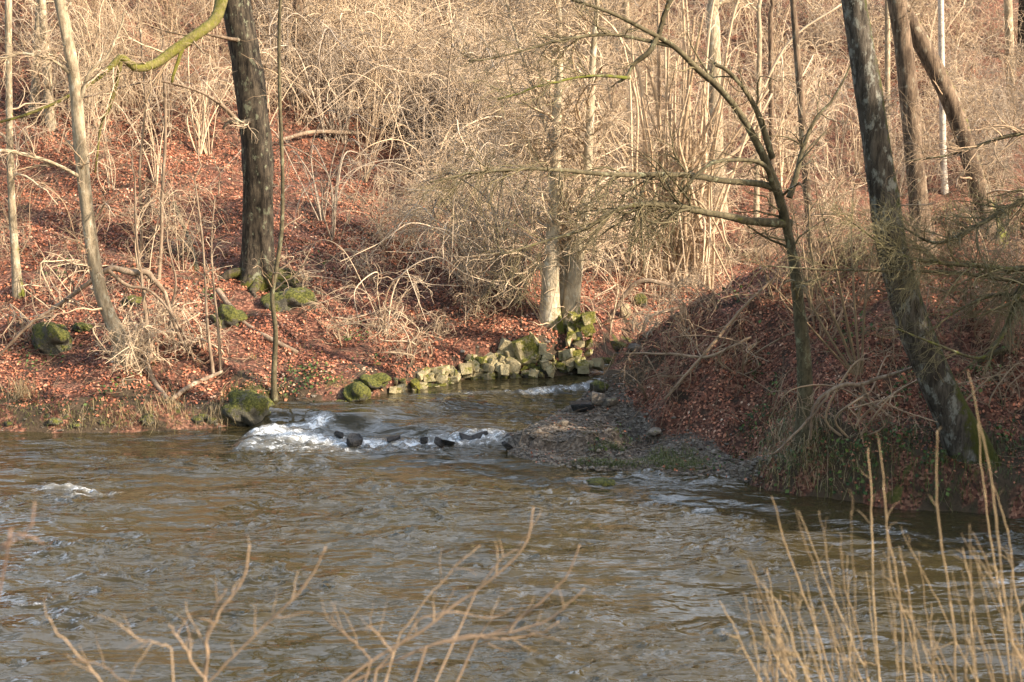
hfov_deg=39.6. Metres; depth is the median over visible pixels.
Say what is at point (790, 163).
bare shrub
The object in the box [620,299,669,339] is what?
twig tangle
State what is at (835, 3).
bare shrub
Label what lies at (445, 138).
arching shrub
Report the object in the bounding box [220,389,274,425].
boulder
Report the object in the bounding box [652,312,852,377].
bramble
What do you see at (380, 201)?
bare shrub
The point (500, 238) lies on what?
bare shrub
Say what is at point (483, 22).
bare shrub
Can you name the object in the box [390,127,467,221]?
bare shrub
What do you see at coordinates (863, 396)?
bramble
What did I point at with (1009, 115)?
bare shrub
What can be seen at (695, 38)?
bare shrub
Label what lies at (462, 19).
bare shrub
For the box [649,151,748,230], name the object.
bare shrub
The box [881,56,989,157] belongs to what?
bare shrub
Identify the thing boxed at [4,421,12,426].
stone
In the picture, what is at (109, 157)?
leafless shrub
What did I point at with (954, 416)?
alder tree
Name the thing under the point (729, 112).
arching shrub
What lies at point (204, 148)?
arching shrub
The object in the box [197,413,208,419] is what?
stone
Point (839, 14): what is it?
arching shrub
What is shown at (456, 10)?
arching shrub
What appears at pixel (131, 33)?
leafless shrub
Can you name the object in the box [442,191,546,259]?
arching shrub
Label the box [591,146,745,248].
bare shrub
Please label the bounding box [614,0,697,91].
bare shrub
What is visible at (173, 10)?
leafless shrub
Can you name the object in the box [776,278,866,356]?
bramble
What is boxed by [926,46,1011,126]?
bare shrub
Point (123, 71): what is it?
leafless shrub
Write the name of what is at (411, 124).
bare shrub
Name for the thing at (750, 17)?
arching shrub
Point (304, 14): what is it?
bare shrub
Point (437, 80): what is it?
bare shrub
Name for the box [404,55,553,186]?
bare shrub
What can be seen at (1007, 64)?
bare shrub
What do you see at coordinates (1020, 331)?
leafless shrub
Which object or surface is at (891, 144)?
bare shrub
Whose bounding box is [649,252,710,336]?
leafless shrub
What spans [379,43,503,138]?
bare shrub
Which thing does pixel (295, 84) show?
arching shrub
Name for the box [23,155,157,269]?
leafless shrub
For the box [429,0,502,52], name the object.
bare shrub
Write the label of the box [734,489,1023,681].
willow shrub
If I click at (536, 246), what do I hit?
arching shrub
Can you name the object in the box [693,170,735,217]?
bare shrub
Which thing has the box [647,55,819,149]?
arching shrub
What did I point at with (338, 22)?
arching shrub
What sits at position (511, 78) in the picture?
arching shrub
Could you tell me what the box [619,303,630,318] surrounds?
stone
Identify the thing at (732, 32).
bare shrub
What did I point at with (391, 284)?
arching shrub
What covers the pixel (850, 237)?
bramble
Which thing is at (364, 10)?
bare shrub
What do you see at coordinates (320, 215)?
arching shrub
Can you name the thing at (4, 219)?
leafless shrub
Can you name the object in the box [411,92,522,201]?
bare shrub
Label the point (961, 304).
bramble
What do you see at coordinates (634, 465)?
grass
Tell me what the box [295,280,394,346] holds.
twig tangle
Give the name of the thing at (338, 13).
bare shrub
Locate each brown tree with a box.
[868,0,948,265]
[906,0,1023,246]
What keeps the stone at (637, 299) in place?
on the ground at (580, 444)
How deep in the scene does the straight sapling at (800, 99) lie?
24.60 m
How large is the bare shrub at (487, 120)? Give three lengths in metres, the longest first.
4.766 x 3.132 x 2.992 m
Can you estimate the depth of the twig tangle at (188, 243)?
31.27 m
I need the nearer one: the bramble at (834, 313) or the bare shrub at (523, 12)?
the bramble at (834, 313)
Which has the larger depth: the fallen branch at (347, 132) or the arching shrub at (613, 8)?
the arching shrub at (613, 8)
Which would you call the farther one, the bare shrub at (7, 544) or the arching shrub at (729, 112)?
the arching shrub at (729, 112)
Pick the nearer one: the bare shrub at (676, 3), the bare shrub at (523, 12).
the bare shrub at (523, 12)
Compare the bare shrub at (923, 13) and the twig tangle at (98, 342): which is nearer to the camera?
the twig tangle at (98, 342)
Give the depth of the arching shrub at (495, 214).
29.61 m
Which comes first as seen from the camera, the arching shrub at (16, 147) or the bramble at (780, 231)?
the bramble at (780, 231)
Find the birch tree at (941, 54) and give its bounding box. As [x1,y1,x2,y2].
[938,0,948,194]
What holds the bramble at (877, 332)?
on the ground at (580, 444)
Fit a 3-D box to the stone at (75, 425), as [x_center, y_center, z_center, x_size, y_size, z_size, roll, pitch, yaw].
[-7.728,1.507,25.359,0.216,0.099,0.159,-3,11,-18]
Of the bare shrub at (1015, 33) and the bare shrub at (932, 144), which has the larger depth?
the bare shrub at (1015, 33)
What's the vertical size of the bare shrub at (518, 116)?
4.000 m
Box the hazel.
[506,0,841,295]
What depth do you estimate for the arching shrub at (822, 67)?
52.71 m
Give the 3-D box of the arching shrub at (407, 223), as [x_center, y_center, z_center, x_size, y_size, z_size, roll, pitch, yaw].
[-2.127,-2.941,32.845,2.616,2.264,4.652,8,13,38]
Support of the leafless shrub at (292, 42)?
on the ground at (580, 444)
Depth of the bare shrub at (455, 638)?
5.82 m
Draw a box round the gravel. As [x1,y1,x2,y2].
[0,335,786,484]
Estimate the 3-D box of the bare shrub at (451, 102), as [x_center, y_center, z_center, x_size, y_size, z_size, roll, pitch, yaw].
[-1.633,-5.996,39.618,5.715,4.431,6.504,8,9,16]
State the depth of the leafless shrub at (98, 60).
36.64 m
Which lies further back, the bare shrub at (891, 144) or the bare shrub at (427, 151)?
the bare shrub at (891, 144)
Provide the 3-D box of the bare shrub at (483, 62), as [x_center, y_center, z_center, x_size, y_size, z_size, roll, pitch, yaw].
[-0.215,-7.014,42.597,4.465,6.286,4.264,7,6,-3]
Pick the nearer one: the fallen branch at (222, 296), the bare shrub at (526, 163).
the fallen branch at (222, 296)
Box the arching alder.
[395,0,850,448]
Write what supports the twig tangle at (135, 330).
on the ground at (580, 444)
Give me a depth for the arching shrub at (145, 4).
40.91 m
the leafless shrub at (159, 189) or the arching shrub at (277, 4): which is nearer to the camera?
the leafless shrub at (159, 189)
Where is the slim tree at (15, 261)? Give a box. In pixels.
[0,0,78,298]
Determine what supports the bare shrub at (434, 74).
on the ground at (580, 444)
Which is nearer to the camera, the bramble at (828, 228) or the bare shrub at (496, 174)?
the bramble at (828, 228)
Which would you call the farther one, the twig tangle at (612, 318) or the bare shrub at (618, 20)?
the bare shrub at (618, 20)
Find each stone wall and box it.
[389,331,556,393]
[554,311,604,373]
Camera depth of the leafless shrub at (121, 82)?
37.56 m
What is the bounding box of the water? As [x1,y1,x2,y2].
[0,344,1023,681]
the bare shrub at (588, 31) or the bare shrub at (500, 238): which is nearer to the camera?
the bare shrub at (500, 238)
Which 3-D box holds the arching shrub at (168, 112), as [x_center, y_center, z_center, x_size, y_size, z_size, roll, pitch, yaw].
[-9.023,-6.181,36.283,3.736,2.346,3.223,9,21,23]
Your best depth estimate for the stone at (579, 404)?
25.63 m
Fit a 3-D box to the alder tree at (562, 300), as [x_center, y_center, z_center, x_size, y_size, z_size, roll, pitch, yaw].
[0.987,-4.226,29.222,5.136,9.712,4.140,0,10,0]
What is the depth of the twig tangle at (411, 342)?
27.98 m
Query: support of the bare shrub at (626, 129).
on the ground at (580, 444)
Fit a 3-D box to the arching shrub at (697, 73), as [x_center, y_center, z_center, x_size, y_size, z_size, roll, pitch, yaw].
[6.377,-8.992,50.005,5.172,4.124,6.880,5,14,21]
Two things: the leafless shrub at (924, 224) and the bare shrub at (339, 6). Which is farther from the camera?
the bare shrub at (339, 6)
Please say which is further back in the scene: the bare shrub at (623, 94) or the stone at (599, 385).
the bare shrub at (623, 94)
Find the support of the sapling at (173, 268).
on the ground at (580, 444)
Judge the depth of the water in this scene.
18.39 m
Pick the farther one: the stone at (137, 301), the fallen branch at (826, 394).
the stone at (137, 301)
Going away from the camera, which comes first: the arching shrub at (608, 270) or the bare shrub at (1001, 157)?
the arching shrub at (608, 270)
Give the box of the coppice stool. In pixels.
[768,187,874,374]
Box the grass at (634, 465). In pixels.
[0,187,1023,513]
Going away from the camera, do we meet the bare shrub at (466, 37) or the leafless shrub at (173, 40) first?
the leafless shrub at (173, 40)
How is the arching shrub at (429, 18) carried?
on the ground at (580, 444)
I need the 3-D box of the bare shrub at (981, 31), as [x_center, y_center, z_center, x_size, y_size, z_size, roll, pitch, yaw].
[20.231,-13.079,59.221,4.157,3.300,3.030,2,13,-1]
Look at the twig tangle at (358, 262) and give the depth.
31.42 m
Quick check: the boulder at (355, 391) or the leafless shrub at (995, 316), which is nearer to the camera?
the leafless shrub at (995, 316)
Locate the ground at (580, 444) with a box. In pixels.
[0,0,1023,518]
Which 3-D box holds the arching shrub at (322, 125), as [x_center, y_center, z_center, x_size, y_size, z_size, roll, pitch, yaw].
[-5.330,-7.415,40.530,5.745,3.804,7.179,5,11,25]
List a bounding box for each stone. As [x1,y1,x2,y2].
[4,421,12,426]
[35,416,60,425]
[72,423,81,427]
[73,322,94,332]
[121,295,142,305]
[141,417,154,426]
[191,415,202,423]
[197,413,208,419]
[207,417,218,423]
[334,430,343,437]
[346,433,362,446]
[387,435,400,441]
[420,437,427,443]
[434,436,444,447]
[441,439,454,445]
[459,433,473,439]
[471,431,487,438]
[501,441,512,449]
[510,372,521,377]
[520,372,531,377]
[527,363,535,367]
[555,419,568,425]
[558,366,567,372]
[570,400,595,410]
[586,477,615,485]
[589,380,608,391]
[590,367,606,404]
[597,394,618,405]
[599,357,613,362]
[610,340,627,350]
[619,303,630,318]
[627,343,641,351]
[633,293,647,306]
[647,427,661,435]
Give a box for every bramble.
[611,345,676,409]
[628,307,714,348]
[637,268,746,323]
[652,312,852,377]
[698,248,738,279]
[699,243,759,281]
[719,212,781,259]
[720,227,780,260]
[726,366,796,415]
[736,212,809,305]
[743,196,859,263]
[756,340,1017,444]
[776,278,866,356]
[798,207,868,254]
[814,204,932,262]
[838,225,871,261]
[845,253,887,307]
[851,309,909,372]
[862,193,940,249]
[876,268,947,312]
[912,219,1019,270]
[919,277,1003,319]
[941,344,1023,420]
[948,274,1021,354]
[989,237,1023,281]
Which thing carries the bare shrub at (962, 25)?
on the ground at (580, 444)
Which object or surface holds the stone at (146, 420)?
on the ground at (580, 444)
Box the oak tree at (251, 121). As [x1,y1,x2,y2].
[0,0,325,306]
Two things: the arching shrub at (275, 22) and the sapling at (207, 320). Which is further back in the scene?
the arching shrub at (275, 22)
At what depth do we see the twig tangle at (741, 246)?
40.21 m
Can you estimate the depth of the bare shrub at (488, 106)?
39.34 m
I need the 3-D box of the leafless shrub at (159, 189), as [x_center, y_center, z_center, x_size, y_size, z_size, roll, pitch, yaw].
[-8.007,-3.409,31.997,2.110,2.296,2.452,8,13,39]
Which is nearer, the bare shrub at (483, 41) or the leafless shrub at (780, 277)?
the leafless shrub at (780, 277)
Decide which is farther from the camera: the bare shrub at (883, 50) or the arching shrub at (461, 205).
the bare shrub at (883, 50)
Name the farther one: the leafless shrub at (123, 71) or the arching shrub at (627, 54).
the arching shrub at (627, 54)
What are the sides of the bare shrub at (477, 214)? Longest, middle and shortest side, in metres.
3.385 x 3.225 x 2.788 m
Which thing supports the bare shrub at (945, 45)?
on the ground at (580, 444)
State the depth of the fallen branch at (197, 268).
31.89 m
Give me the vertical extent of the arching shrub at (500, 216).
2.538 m
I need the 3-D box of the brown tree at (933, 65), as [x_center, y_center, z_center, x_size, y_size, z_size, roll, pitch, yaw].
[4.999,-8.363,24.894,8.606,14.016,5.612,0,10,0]
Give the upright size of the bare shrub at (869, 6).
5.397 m
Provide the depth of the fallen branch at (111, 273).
26.73 m
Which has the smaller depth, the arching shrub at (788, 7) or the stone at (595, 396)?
the stone at (595, 396)
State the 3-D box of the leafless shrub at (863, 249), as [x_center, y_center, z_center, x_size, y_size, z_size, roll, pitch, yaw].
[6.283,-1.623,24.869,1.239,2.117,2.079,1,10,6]
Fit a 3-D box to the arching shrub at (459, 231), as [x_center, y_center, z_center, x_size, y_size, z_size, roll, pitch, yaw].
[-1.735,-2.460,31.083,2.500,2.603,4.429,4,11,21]
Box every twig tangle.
[0,212,30,260]
[0,265,69,348]
[30,241,115,311]
[84,310,171,365]
[85,311,199,364]
[87,307,180,380]
[95,310,189,368]
[99,330,160,387]
[100,281,195,347]
[125,292,192,334]
[152,218,209,257]
[156,291,237,359]
[261,243,357,297]
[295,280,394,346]
[314,226,396,286]
[339,303,449,370]
[362,291,426,353]
[414,305,466,337]
[452,255,536,308]
[452,276,499,327]
[581,263,647,336]
[606,250,708,308]
[614,279,666,332]
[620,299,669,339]
[635,265,697,302]
[637,266,714,322]
[688,243,733,273]
[688,248,752,291]
[717,215,765,264]
[746,236,777,257]
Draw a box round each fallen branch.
[0,255,205,363]
[108,269,196,360]
[144,327,223,402]
[172,202,199,271]
[215,287,298,353]
[283,129,359,140]
[600,275,679,341]
[609,317,751,377]
[646,275,786,414]
[761,360,912,455]
[977,346,1008,363]
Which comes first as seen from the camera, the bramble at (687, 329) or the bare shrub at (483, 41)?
the bramble at (687, 329)
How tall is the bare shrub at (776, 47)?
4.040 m
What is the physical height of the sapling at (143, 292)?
4.896 m
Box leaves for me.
[0,0,1023,501]
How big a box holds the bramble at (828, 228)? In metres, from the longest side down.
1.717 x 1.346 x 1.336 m
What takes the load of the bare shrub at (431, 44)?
on the ground at (580, 444)
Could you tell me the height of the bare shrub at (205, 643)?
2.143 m
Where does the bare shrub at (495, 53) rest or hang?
on the ground at (580, 444)
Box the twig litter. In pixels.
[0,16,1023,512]
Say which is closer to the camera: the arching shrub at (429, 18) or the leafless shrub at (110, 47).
the leafless shrub at (110, 47)
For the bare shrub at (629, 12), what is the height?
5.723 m
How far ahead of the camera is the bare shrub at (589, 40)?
50.80 m
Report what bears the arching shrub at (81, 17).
on the ground at (580, 444)
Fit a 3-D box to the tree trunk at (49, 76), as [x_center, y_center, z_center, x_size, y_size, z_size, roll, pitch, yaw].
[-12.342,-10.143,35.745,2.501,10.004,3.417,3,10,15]
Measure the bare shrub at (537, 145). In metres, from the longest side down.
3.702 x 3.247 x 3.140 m
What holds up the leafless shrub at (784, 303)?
on the ground at (580, 444)
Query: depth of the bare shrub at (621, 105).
46.05 m
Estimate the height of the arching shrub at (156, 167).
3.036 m
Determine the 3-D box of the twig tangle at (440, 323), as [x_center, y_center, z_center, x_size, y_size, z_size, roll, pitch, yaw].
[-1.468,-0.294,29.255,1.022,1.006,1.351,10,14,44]
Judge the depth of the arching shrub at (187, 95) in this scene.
36.91 m
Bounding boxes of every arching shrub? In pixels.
[0,0,105,72]
[0,4,122,117]
[0,112,71,173]
[14,0,88,40]
[15,0,164,94]
[15,21,159,99]
[16,0,106,53]
[18,11,102,79]
[53,0,169,53]
[65,74,190,187]
[82,0,171,28]
[106,45,234,135]
[119,57,233,124]
[128,32,236,139]
[140,65,235,155]
[159,38,304,155]
[166,0,420,91]
[167,0,375,89]
[181,0,446,81]
[192,21,300,103]
[196,0,313,71]
[198,12,411,140]
[208,85,412,220]
[224,0,323,53]
[225,51,346,123]
[253,0,456,81]
[254,0,446,58]
[254,1,441,116]
[255,0,405,103]
[265,19,439,143]
[272,134,434,239]
[289,10,597,175]
[296,41,577,200]
[298,216,505,332]
[301,48,451,181]
[319,43,452,105]
[324,197,598,297]
[331,109,527,266]
[332,4,443,75]
[339,85,520,173]
[342,182,450,253]
[345,180,516,258]
[348,0,479,70]
[350,115,548,273]
[357,0,448,31]
[361,190,519,283]
[368,192,528,279]
[373,6,566,108]
[384,0,551,70]
[393,53,622,152]
[398,148,592,285]
[405,153,597,287]
[408,138,646,264]
[410,0,496,32]
[413,228,535,298]
[416,0,488,34]
[417,1,506,109]
[427,0,630,70]
[436,32,566,119]
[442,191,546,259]
[445,161,612,260]
[455,195,597,279]
[459,224,602,304]
[459,233,546,304]
[476,0,662,92]
[479,78,642,172]
[494,0,704,82]
[503,149,691,267]
[531,3,697,75]
[534,62,625,162]
[535,219,674,281]
[545,21,681,107]
[548,0,653,28]
[574,71,731,148]
[580,52,782,147]
[583,225,680,303]
[610,36,728,124]
[631,25,767,136]
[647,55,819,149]
[693,44,856,156]
[696,0,763,47]
[697,0,845,98]
[720,0,831,75]
[722,29,839,157]
[724,5,811,57]
[744,0,884,52]
[744,43,900,186]
[750,56,889,174]
[752,31,895,118]
[763,73,941,176]
[766,54,893,146]
[797,0,883,39]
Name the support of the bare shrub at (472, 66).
on the ground at (580, 444)
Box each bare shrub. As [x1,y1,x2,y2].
[0,501,43,590]
[44,536,326,681]
[251,0,351,62]
[254,0,423,66]
[258,0,368,68]
[263,13,430,151]
[264,0,495,156]
[273,0,396,50]
[282,0,378,30]
[285,0,376,37]
[288,0,416,71]
[304,0,481,134]
[306,0,436,117]
[306,146,460,257]
[312,0,404,30]
[313,0,465,133]
[321,506,585,681]
[344,11,462,153]
[349,14,519,151]
[349,37,543,179]
[350,0,446,73]
[354,50,481,151]
[354,163,447,248]
[354,166,458,252]
[359,14,507,108]
[364,0,458,75]
[367,0,463,43]
[373,90,518,207]
[374,122,546,279]
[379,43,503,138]
[381,25,480,134]
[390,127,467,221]
[400,6,553,139]
[400,13,578,110]
[402,58,577,171]
[402,162,547,266]
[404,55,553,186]
[405,16,595,101]
[410,29,583,173]
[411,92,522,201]
[412,0,523,64]
[412,38,529,155]
[417,0,551,136]
[418,8,501,89]
[419,28,536,115]
[420,25,538,130]
[423,200,591,302]
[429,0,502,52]
[430,0,467,35]
[431,0,581,62]
[433,0,508,66]
[434,116,528,199]
[439,0,542,39]
[441,0,564,150]
[441,143,535,208]
[442,128,577,284]
[442,192,539,309]
[445,19,618,138]
[447,64,535,188]
[448,152,545,227]
[455,0,552,86]
[455,71,568,197]
[464,63,595,196]
[466,34,600,150]
[467,50,577,152]
[471,0,575,59]
[471,12,614,132]
[474,0,606,61]
[474,67,607,179]
[480,0,646,79]
[493,77,584,201]
[494,120,548,194]
[498,57,677,189]
[517,0,645,95]
[523,43,640,134]
[525,23,598,75]
[526,0,704,110]
[541,149,609,217]
[545,57,650,163]
[548,37,672,121]
[549,135,631,198]
[552,7,631,86]
[553,0,677,64]
[562,3,681,147]
[564,84,663,193]
[566,0,664,73]
[566,57,663,157]
[574,166,651,238]
[575,7,642,71]
[580,64,672,137]
[590,0,722,43]
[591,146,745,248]
[597,104,668,186]
[601,152,656,198]
[602,0,679,61]
[603,69,699,165]
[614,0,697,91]
[618,8,733,90]
[620,37,681,100]
[625,83,701,167]
[646,0,735,35]
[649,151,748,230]
[650,0,773,87]
[673,140,745,195]
[693,149,761,230]
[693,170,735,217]
[718,0,783,34]
[723,53,851,181]
[729,44,854,175]
[731,0,817,28]
[731,32,856,127]
[733,0,842,84]
[762,0,844,50]
[774,1,937,92]
[777,125,904,236]
[779,0,879,84]
[797,0,915,48]
[817,0,896,84]
[844,77,961,208]
[846,119,934,178]
[872,0,960,41]
[873,0,980,52]
[875,0,993,100]
[878,0,950,38]
[878,0,961,20]
[880,0,1023,79]
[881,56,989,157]
[891,14,1023,147]
[891,85,961,183]
[915,16,995,95]
[921,26,1016,120]
[921,48,1023,179]
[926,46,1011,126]
[927,132,1023,197]
[932,114,1023,198]
[935,70,1020,157]
[945,0,1018,33]
[946,54,1023,156]
[947,64,1023,194]
[952,0,1021,48]
[963,24,1023,119]
[972,71,1023,153]
[978,24,1023,123]
[984,0,1018,47]
[985,34,1023,101]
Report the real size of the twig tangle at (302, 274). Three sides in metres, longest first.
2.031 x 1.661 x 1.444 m
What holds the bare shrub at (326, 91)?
on the ground at (580, 444)
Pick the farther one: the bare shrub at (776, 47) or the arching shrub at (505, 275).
the bare shrub at (776, 47)
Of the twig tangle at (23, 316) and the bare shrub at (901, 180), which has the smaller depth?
the twig tangle at (23, 316)
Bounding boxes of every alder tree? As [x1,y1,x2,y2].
[437,0,682,339]
[840,0,1004,466]
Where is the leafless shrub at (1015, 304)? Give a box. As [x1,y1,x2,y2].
[708,74,1023,395]
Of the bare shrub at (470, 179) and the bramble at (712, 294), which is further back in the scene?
the bare shrub at (470, 179)
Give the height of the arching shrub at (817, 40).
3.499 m
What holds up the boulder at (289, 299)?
on the ground at (580, 444)
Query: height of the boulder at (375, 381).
0.310 m
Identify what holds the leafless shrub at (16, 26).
on the ground at (580, 444)
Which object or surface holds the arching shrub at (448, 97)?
on the ground at (580, 444)
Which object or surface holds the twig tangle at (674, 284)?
on the ground at (580, 444)
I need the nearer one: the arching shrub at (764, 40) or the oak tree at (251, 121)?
the oak tree at (251, 121)
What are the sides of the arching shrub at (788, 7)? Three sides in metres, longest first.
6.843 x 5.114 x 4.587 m
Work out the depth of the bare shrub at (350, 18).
44.78 m
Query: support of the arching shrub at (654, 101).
on the ground at (580, 444)
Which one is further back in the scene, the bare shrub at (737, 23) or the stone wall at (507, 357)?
the bare shrub at (737, 23)
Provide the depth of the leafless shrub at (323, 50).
41.55 m
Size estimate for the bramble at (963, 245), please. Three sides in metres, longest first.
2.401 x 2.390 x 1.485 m
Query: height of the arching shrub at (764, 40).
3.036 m
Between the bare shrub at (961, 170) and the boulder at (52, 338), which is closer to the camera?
the boulder at (52, 338)
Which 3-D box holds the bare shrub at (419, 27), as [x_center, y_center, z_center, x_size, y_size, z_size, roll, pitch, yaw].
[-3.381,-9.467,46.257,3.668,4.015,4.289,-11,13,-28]
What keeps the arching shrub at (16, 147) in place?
on the ground at (580, 444)
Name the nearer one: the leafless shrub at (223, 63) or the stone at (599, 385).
the stone at (599, 385)
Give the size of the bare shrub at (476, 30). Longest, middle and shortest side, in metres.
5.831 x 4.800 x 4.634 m
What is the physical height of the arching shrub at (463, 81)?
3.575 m
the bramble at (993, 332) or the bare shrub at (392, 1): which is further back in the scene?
the bare shrub at (392, 1)
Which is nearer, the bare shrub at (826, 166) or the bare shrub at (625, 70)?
the bare shrub at (826, 166)
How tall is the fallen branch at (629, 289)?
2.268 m
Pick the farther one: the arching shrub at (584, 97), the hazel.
the arching shrub at (584, 97)
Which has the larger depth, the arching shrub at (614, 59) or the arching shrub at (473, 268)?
the arching shrub at (614, 59)
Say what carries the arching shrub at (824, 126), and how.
on the ground at (580, 444)
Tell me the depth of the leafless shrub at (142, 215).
29.42 m
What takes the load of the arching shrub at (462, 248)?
on the ground at (580, 444)
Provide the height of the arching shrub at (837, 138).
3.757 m
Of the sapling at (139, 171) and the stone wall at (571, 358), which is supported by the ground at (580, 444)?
the sapling at (139, 171)
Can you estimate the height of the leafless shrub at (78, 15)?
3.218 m
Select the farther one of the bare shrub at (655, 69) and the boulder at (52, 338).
the bare shrub at (655, 69)
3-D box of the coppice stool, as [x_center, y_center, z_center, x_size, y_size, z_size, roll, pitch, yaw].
[4.902,-0.835,22.421,1.834,3.100,1.028,0,10,0]
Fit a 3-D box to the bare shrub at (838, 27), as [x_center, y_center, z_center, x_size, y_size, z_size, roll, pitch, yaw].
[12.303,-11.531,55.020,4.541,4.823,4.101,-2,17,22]
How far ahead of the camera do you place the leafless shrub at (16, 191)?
32.15 m
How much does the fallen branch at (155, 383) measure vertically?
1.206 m
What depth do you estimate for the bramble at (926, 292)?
23.24 m
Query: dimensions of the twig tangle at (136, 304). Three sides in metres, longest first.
1.911 x 1.780 x 1.564 m
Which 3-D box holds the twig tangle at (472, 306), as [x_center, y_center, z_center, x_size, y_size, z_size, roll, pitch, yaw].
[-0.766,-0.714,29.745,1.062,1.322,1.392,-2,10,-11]
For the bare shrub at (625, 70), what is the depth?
47.67 m
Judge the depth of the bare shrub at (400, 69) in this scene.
41.98 m
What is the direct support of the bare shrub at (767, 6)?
on the ground at (580, 444)
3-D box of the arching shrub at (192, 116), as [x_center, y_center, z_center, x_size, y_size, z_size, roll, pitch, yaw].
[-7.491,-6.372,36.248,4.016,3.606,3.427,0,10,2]
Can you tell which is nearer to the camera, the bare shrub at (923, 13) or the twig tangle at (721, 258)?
the twig tangle at (721, 258)
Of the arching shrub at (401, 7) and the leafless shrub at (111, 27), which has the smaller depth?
the leafless shrub at (111, 27)
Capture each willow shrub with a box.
[718,371,1023,681]
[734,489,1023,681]
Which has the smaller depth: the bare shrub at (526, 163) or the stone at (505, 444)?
the stone at (505, 444)
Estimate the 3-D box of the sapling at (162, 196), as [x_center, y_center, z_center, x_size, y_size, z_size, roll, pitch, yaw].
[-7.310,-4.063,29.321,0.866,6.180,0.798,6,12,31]
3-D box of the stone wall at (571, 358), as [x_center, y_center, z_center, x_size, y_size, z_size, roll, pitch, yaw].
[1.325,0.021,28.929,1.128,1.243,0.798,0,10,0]
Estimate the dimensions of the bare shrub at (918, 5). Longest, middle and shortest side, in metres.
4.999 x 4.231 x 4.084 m
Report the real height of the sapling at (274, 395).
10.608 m
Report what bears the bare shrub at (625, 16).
on the ground at (580, 444)
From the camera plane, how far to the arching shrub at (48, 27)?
39.40 m
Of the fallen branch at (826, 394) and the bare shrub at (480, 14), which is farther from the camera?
the bare shrub at (480, 14)
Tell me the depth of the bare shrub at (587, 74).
46.65 m
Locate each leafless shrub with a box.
[0,0,34,52]
[0,5,67,121]
[0,146,66,227]
[0,191,31,273]
[22,4,134,107]
[23,0,135,118]
[23,83,148,192]
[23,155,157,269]
[26,29,141,172]
[46,0,124,36]
[49,0,108,45]
[50,1,144,99]
[50,12,148,129]
[58,5,166,109]
[74,0,155,88]
[76,0,164,31]
[85,0,193,90]
[89,30,159,109]
[97,37,147,114]
[99,140,210,236]
[102,0,186,115]
[111,0,199,26]
[112,0,212,44]
[112,174,205,286]
[113,3,213,109]
[130,0,229,104]
[134,0,209,27]
[135,16,230,103]
[147,167,240,271]
[150,0,186,30]
[165,0,283,59]
[170,30,231,115]
[174,0,229,56]
[177,0,259,72]
[203,35,265,96]
[217,50,289,105]
[231,27,326,124]
[251,0,276,27]
[259,36,325,113]
[260,1,357,111]
[262,4,352,87]
[271,0,390,112]
[278,0,367,69]
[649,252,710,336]
[688,227,724,275]
[708,74,1023,395]
[717,193,882,328]
[737,133,875,319]
[745,185,839,288]
[774,120,870,266]
[842,189,906,289]
[898,186,946,264]
[902,192,956,275]
[915,191,1022,323]
[929,169,1021,275]
[936,186,1023,305]
[944,215,1023,379]
[956,209,1023,357]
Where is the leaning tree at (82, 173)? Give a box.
[0,0,138,366]
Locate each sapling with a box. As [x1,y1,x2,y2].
[112,112,167,359]
[113,0,167,281]
[137,0,182,280]
[147,156,195,348]
[172,105,232,373]
[184,129,228,375]
[242,0,323,400]
[762,0,826,285]
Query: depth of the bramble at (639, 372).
25.81 m
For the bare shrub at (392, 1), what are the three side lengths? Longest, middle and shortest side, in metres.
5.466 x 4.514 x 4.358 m
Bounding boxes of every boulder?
[31,322,72,353]
[209,304,247,328]
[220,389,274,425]
[260,287,316,311]
[342,381,370,401]
[359,372,391,389]
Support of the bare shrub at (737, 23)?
on the ground at (580, 444)
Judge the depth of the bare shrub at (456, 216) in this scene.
31.10 m
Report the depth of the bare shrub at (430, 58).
42.87 m
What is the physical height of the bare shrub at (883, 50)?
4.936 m
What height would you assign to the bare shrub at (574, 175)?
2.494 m
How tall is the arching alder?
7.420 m
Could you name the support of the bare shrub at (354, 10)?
on the ground at (580, 444)
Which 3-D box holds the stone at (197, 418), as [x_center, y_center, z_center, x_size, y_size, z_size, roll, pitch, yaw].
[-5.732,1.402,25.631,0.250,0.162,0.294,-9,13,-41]
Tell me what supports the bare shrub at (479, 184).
on the ground at (580, 444)
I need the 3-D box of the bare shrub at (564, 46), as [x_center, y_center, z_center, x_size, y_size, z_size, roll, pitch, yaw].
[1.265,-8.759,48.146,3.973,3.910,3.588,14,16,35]
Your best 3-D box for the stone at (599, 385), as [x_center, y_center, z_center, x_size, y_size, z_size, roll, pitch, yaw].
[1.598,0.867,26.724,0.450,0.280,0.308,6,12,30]
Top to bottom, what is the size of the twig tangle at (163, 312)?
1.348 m
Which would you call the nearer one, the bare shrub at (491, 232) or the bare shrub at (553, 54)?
the bare shrub at (491, 232)

